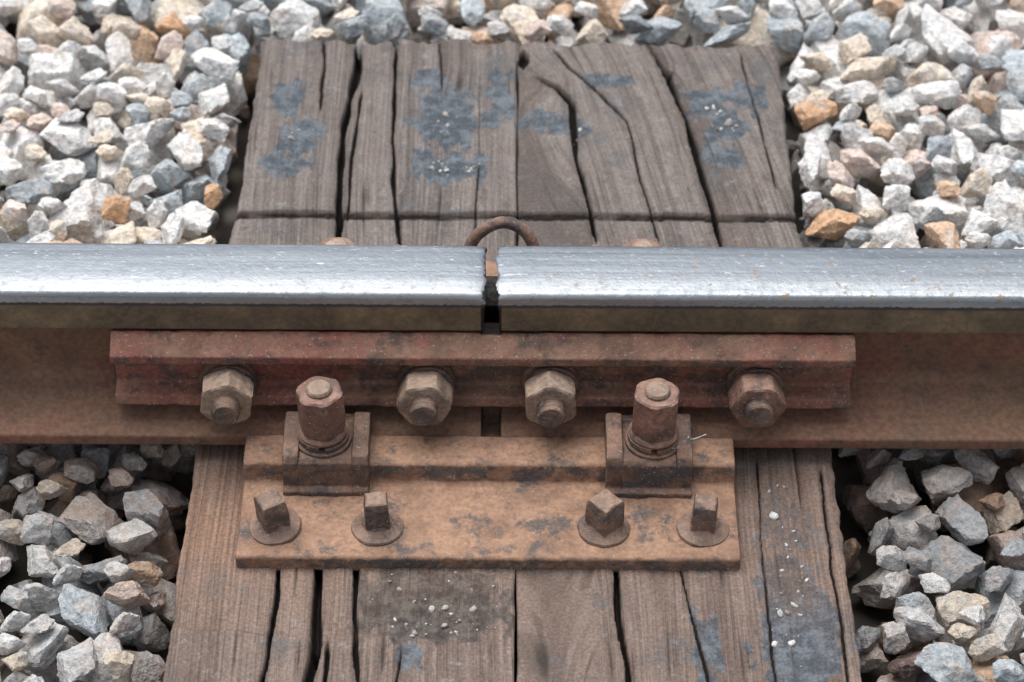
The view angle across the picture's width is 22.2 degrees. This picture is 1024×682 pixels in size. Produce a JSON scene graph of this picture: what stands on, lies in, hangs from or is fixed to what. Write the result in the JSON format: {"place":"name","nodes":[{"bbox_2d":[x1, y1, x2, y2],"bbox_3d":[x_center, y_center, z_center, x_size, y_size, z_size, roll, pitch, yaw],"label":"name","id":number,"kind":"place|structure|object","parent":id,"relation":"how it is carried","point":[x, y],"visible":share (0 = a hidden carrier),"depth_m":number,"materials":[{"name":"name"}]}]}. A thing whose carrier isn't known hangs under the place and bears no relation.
{"place":"outdoors","nodes":[
{"label":"outdoors","id":0,"kind":"place"},
{"bbox_2d":[249,489,300,545],"bbox_3d":[-0.177,0.162,1.970,0.039,0.121,0.040,0,40,0],"label":"square head screw spike","id":1,"kind":"object","parent":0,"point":[275,520],"visible":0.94,"depth_m":1.94,"materials":[{"name":"metal"}]},
{"bbox_2d":[319,237,354,244],"bbox_3d":[-0.140,-0.040,2.098,0.065,0.087,0.068,0,40,0],"label":"rail clip","id":2,"kind":"object","parent":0,"point":[337,241],"visible":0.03,"depth_m":2.08,"materials":[{"name":"brown metal"}]},
{"bbox_2d":[0,0,1023,681],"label":"ground","id":3,"kind":"structure","parent":0,"point":[846,470],"depth_m":2.13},
{"bbox_2d":[163,39,516,681],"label":"wooden railway sleeper","id":4,"kind":"object","parent":3,"relation":"on","point":[409,143],"visible":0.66,"depth_m":2.25,"materials":[{"name":"wood"}]},
{"bbox_2d":[351,492,403,545],"bbox_3d":[-0.101,0.162,1.970,0.040,0.121,0.040,0,40,0],"label":"square head screw spike","id":5,"kind":"object","parent":4,"relation":"on","point":[376,522],"visible":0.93,"depth_m":1.94,"materials":[{"name":"metal"}]},
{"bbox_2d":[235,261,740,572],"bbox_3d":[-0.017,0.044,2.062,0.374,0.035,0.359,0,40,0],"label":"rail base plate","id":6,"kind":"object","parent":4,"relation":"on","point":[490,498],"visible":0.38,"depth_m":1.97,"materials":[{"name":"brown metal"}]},
{"bbox_2d":[0,243,486,444],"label":"steel rail","id":7,"kind":"object","parent":6,"relation":"on","point":[66,309],"visible":0.62,"depth_m":1.98,"materials":[{"name":"silver metal"}]},
{"bbox_2d":[109,323,855,408],"bbox_3d":[-0.022,0.020,2.002,0.564,0.071,0.042,0,40,0],"label":"fishplate","id":8,"kind":"object","parent":7,"relation":"attached to","point":[489,363],"visible":0.73,"depth_m":1.98,"materials":[{"name":"metal"}]},
{"bbox_2d":[199,364,257,424],"bbox_3d":[-0.217,0.014,2.020,0.045,0.045,0.134,0,40,0],"label":"fishplate bolt","id":9,"kind":"object","parent":8,"relation":"attached to","point":[228,391],"visible":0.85,"depth_m":1.97,"materials":[{"name":"metal"}]},
{"bbox_2d":[396,365,454,425],"bbox_3d":[-0.066,0.014,2.021,0.045,0.045,0.133,0,40,0],"label":"fishplate bolt","id":10,"kind":"object","parent":8,"relation":"attached to","point":[425,395],"visible":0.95,"depth_m":1.98,"materials":[{"name":"metal"}]},
{"bbox_2d":[521,366,578,427],"bbox_3d":[0.029,0.016,2.020,0.045,0.045,0.134,0,40,0],"label":"fishplate bolt","id":11,"kind":"object","parent":8,"relation":"attached to","point":[551,392],"visible":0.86,"depth_m":1.97,"materials":[{"name":"metal"}]},
{"bbox_2d":[725,367,786,427],"bbox_3d":[0.186,0.015,2.022,0.045,0.045,0.130,0,40,0],"label":"fishplate bolt","id":12,"kind":"object","parent":8,"relation":"attached to","point":[756,396],"visible":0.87,"depth_m":1.98,"materials":[{"name":"metal"}]},
{"bbox_2d":[464,216,538,245],"bbox_3d":[-0.010,-0.057,2.047,0.074,0.075,0.042,0,40,0],"label":"rail bond wire","id":13,"kind":"object","parent":7,"relation":"attached to","point":[525,232],"visible":0.41,"depth_m":2.04,"materials":[{"name":"brown metal"}]},
{"bbox_2d":[282,376,371,496],"bbox_3d":[-0.140,0.064,1.975,0.065,0.088,0.068,0,40,0],"label":"rail clip","id":14,"kind":"object","parent":6,"relation":"attached to","point":[326,445],"visible":0.99,"depth_m":1.96,"materials":[{"name":"brown metal"}]},
{"bbox_2d":[604,378,692,498],"bbox_3d":[0.104,0.065,1.974,0.065,0.088,0.068,0,40,0],"label":"rail clip","id":15,"kind":"object","parent":6,"relation":"attached to","point":[643,459],"visible":0.98,"depth_m":1.96,"materials":[{"name":"brown metal"}]},
{"bbox_2d":[670,434,705,448],"bbox_3d":[0.131,0.075,1.959,0.030,0.017,0.009,0,40,0],"label":"wire scrap","id":16,"kind":"object","parent":6,"relation":"attached to","point":[687,440],"visible":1,"depth_m":1.96,"materials":[{"name":"grey metal"}]},
{"bbox_2d":[495,246,1023,448],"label":"steel rail","id":17,"kind":"object","parent":6,"relation":"on","point":[939,335],"visible":0.71,"depth_m":1.98,"materials":[{"name":"silver metal"}]},
{"bbox_2d":[484,276,498,322],"bbox_3d":[-0.022,-0.019,2.049,0.564,0.071,0.042,0,40,0],"label":"fishplate","id":18,"kind":"object","parent":17,"relation":"attached to","point":[491,315],"visible":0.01,"depth_m":2.02,"materials":[{"name":"metal"}]},
{"bbox_2d":[0,0,1023,681],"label":"gravel ballast","id":19,"kind":"structure","parent":3,"relation":"on","point":[64,166],"depth_m":2.31,"materials":[{"name":"stone"}]},
{"bbox_2d":[515,41,861,681],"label":"wooden railway sleeper","id":20,"kind":"object","parent":3,"relation":"on","point":[666,145],"visible":0.69,"depth_m":2.24,"materials":[{"name":"wood"}]},
{"bbox_2d":[676,493,729,547],"bbox_3d":[0.142,0.163,1.970,0.040,0.121,0.039,0,40,0],"label":"square head screw spike","id":21,"kind":"object","parent":20,"relation":"on","point":[703,523],"visible":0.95,"depth_m":1.94,"materials":[{"name":"metal"}]},
{"bbox_2d":[577,489,630,547],"bbox_3d":[0.069,0.163,1.970,0.040,0.121,0.040,0,40,0],"label":"square head screw spike","id":22,"kind":"object","parent":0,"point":[603,522],"visible":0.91,"depth_m":1.94,"materials":[{"name":"metal"}]},
{"bbox_2d":[623,239,661,246],"bbox_3d":[0.104,-0.038,2.098,0.065,0.087,0.068,0,40,0],"label":"rail clip","id":23,"kind":"object","parent":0,"point":[643,243],"visible":0.01,"depth_m":2.08,"materials":[{"name":"brown metal"}]}
]}

